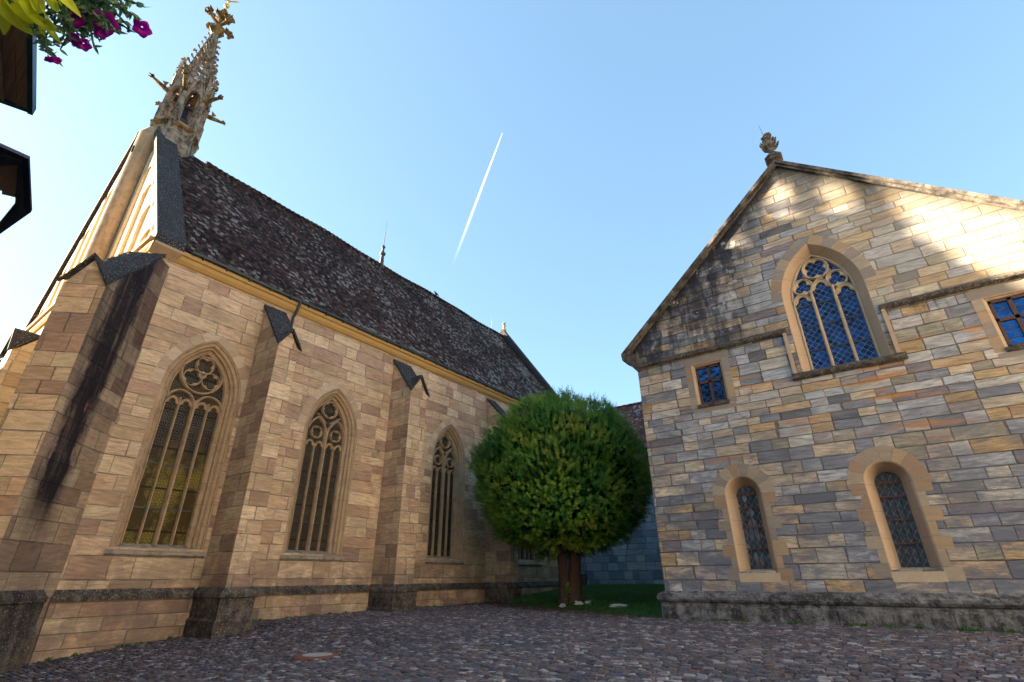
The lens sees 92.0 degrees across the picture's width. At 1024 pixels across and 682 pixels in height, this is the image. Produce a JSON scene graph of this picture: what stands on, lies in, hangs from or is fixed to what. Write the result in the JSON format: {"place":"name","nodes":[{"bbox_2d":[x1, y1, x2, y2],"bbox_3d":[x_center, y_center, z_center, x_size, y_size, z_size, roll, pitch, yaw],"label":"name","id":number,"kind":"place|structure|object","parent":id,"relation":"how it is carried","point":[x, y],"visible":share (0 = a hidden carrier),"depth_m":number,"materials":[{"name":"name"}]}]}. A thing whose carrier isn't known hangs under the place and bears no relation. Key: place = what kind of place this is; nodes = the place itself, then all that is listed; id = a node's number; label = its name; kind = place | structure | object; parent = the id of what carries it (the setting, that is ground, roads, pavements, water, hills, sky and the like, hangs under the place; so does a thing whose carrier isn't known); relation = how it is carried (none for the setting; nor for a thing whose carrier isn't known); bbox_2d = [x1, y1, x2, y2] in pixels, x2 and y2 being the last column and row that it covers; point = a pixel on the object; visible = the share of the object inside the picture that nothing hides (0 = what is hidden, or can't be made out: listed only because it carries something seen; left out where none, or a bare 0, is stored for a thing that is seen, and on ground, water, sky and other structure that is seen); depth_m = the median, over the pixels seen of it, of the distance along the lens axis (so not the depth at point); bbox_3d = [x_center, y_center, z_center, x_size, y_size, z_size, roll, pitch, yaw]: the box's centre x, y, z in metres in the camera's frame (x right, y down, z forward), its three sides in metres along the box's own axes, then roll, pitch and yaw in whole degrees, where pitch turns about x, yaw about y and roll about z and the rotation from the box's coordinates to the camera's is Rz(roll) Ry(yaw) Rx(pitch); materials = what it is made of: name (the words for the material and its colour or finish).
{"place":"outdoors","nodes":[
{"label":"outdoors","id":0,"kind":"place"},
{"bbox_2d":[0,603,1023,681],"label":"cobblestone paving","id":1,"kind":"structure","parent":0,"point":[484,642],"depth_m":12.05,"materials":[{"name":"stone"}]},
{"bbox_2d":[292,652,338,660],"bbox_3d":[-4.888,7.914,12.415,1.160,0.076,1.160,-18,-31,32],"label":"manhole cover","id":2,"kind":"object","parent":1,"relation":"on","point":[311,656],"visible":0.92,"depth_m":12.23,"materials":[{"name":"metal"}]},
{"bbox_2d":[45,602,1020,661],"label":"weeds","id":3,"kind":"object","parent":1,"relation":"on","point":[723,619],"visible":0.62,"depth_m":15.82,"materials":[{"name":"green plant"}]},
{"bbox_2d":[472,599,647,619],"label":"fallen leaves","id":4,"kind":"object","parent":1,"relation":"on","point":[503,604],"visible":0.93,"depth_m":23.84,"materials":[{"name":"brown plant"}]},
{"bbox_2d":[0,0,1023,408],"label":"sky","id":5,"kind":"structure","parent":0,"point":[551,170],"materials":[{"name":"blue"}]},
{"bbox_2d":[497,583,664,617],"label":"lawn","id":6,"kind":"structure","parent":0,"point":[650,612],"depth_m":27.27,"materials":[{"name":"plant"}]},
{"bbox_2d":[465,384,653,605],"bbox_3d":[3.011,8.653,28.993,11.318,12.208,11.176,-18,-31,32],"label":"yew tree","id":7,"kind":"object","parent":6,"relation":"on","point":[570,478],"visible":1,"depth_m":26.30,"materials":[{"name":"green plant"}]},
{"bbox_2d":[565,582,570,603],"bbox_3d":[3.063,13.563,26.611,0.669,1.074,0.627,8,-27,-18],"label":"ivy","id":8,"kind":"object","parent":6,"relation":"on","point":[567,584],"visible":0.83,"depth_m":26.49,"materials":[{"name":"green plant"}]},
{"bbox_2d":[574,601,583,604],"bbox_3d":[3.438,13.513,25.466,0.355,0.244,0.531,19,-32,-34],"label":"rock","id":9,"kind":"object","parent":6,"relation":"on","point":[578,602],"visible":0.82,"depth_m":25.38,"materials":[{"name":"stone"}]},
{"bbox_2d":[610,604,626,606],"bbox_3d":[4.935,12.337,23.008,0.898,0.192,0.368,-18,-31,32],"label":"rock","id":10,"kind":"object","parent":6,"relation":"on","point":[617,605],"visible":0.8,"depth_m":22.91,"materials":[{"name":"stone"}]},
{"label":"ground","id":11,"kind":"structure","parent":0,"visible":0},
{"bbox_2d":[0,0,562,672],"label":"church","id":12,"kind":"structure","parent":11,"relation":"on","point":[230,404],"depth_m":23.40,"materials":[{"name":"stone"}]},
{"bbox_2d":[103,333,248,557],"bbox_3d":[-13.796,4.025,21.005,0.820,9.486,4.080,-18,-31,32],"label":"window","id":13,"kind":"structure","parent":12,"relation":"in","point":[170,496],"depth_m":20.85,"materials":[{"name":"stone"}]},
{"bbox_2d":[279,381,362,561],"bbox_3d":[-9.860,6.505,25.829,0.819,9.136,4.080,-18,-31,32],"label":"window","id":14,"kind":"structure","parent":12,"relation":"in","point":[316,521],"depth_m":25.83,"materials":[{"name":"stone"}]},
{"bbox_2d":[425,418,468,563],"bbox_3d":[-4.425,9.665,32.615,0.820,9.236,4.080,-18,-31,32],"label":"window","id":15,"kind":"structure","parent":12,"relation":"in","point":[448,452],"depth_m":32.75,"materials":[{"name":"stone"}]},
{"bbox_2d":[518,546,542,565],"bbox_3d":[1.097,12.923,39.489,0.819,9.236,4.080,-18,-31,32],"label":"window","id":16,"kind":"structure","parent":12,"relation":"in","point":[522,556],"depth_m":37.93,"materials":[{"name":"stone"}]},
{"bbox_2d":[558,547,586,585],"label":"link wall","id":17,"kind":"structure","parent":11,"relation":"on","point":[583,576],"depth_m":42.42,"materials":[{"name":"stone"}]},
{"bbox_2d":[585,401,663,584],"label":"cloister wing","id":18,"kind":"structure","parent":11,"relation":"on","point":[636,559],"depth_m":41.25,"materials":[{"name":"grey stone"}]},
{"bbox_2d":[621,125,1023,632],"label":"gabled hall","id":19,"kind":"structure","parent":11,"relation":"on","point":[827,364],"depth_m":18.43,"materials":[{"name":"beige stone"}]},
{"bbox_2d":[682,349,736,413],"bbox_3d":[8.718,1.839,21.710,2.000,2.580,0.430,-18,-31,32],"label":"window","id":20,"kind":"structure","parent":19,"relation":"in","point":[711,379],"depth_m":21.70,"materials":[{"name":"beige stone"}]},
{"bbox_2d":[712,463,794,581],"bbox_3d":[9.252,6.972,19.169,2.300,4.280,0.762,-18,-31,32],"label":"window","id":21,"kind":"structure","parent":19,"relation":"in","point":[751,535],"depth_m":19.07,"materials":[{"name":"beige stone"}]},
{"bbox_2d":[771,235,890,371],"bbox_3d":[12.802,-1.669,20.214,3.740,6.129,0.790,-18,-31,32],"label":"window","id":22,"kind":"structure","parent":19,"relation":"in","point":[833,319],"depth_m":20.25,"materials":[{"name":"beige stone"}]},
{"bbox_2d":[847,446,966,581],"bbox_3d":[13.031,5.767,16.703,2.300,4.280,0.762,-18,-31,32],"label":"window","id":23,"kind":"structure","parent":19,"relation":"in","point":[906,539],"depth_m":16.56,"materials":[{"name":"beige stone"}]},
{"bbox_2d":[965,279,1023,358],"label":"window","id":24,"kind":"structure","parent":19,"relation":"in","point":[1003,303],"depth_m":16.64,"materials":[{"name":"beige stone"}]},
{"bbox_3d":[-36.209,-0.904,16.732,68.800,23.500,12.100,-18,-31,32],"label":"neighbour house","id":25,"kind":"object","parent":11,"relation":"on","visible":0},
{"bbox_2d":[0,143,31,233],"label":"awning","id":26,"kind":"object","parent":25,"relation":"attached to","point":[15,175],"visible":1,"depth_m":4.43,"materials":[{"name":"metal"}]},
{"bbox_2d":[0,24,36,114],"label":"timber canopy","id":27,"kind":"object","parent":25,"relation":"attached to","point":[18,67],"visible":0.79,"depth_m":3.44,"materials":[{"name":"brown wood"}]},
{"bbox_2d":[23,0,152,66],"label":"petunia plant","id":28,"kind":"object","parent":27,"relation":"attached to","point":[97,18],"visible":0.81,"depth_m":2.95,"materials":[{"name":"green plant"}]},
{"bbox_2d":[0,0,81,43],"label":"sweet potato vine","id":29,"kind":"object","parent":28,"relation":"attached to","point":[20,14],"visible":0.92,"depth_m":2.85,"materials":[{"name":"yellow plant"}]}
]}

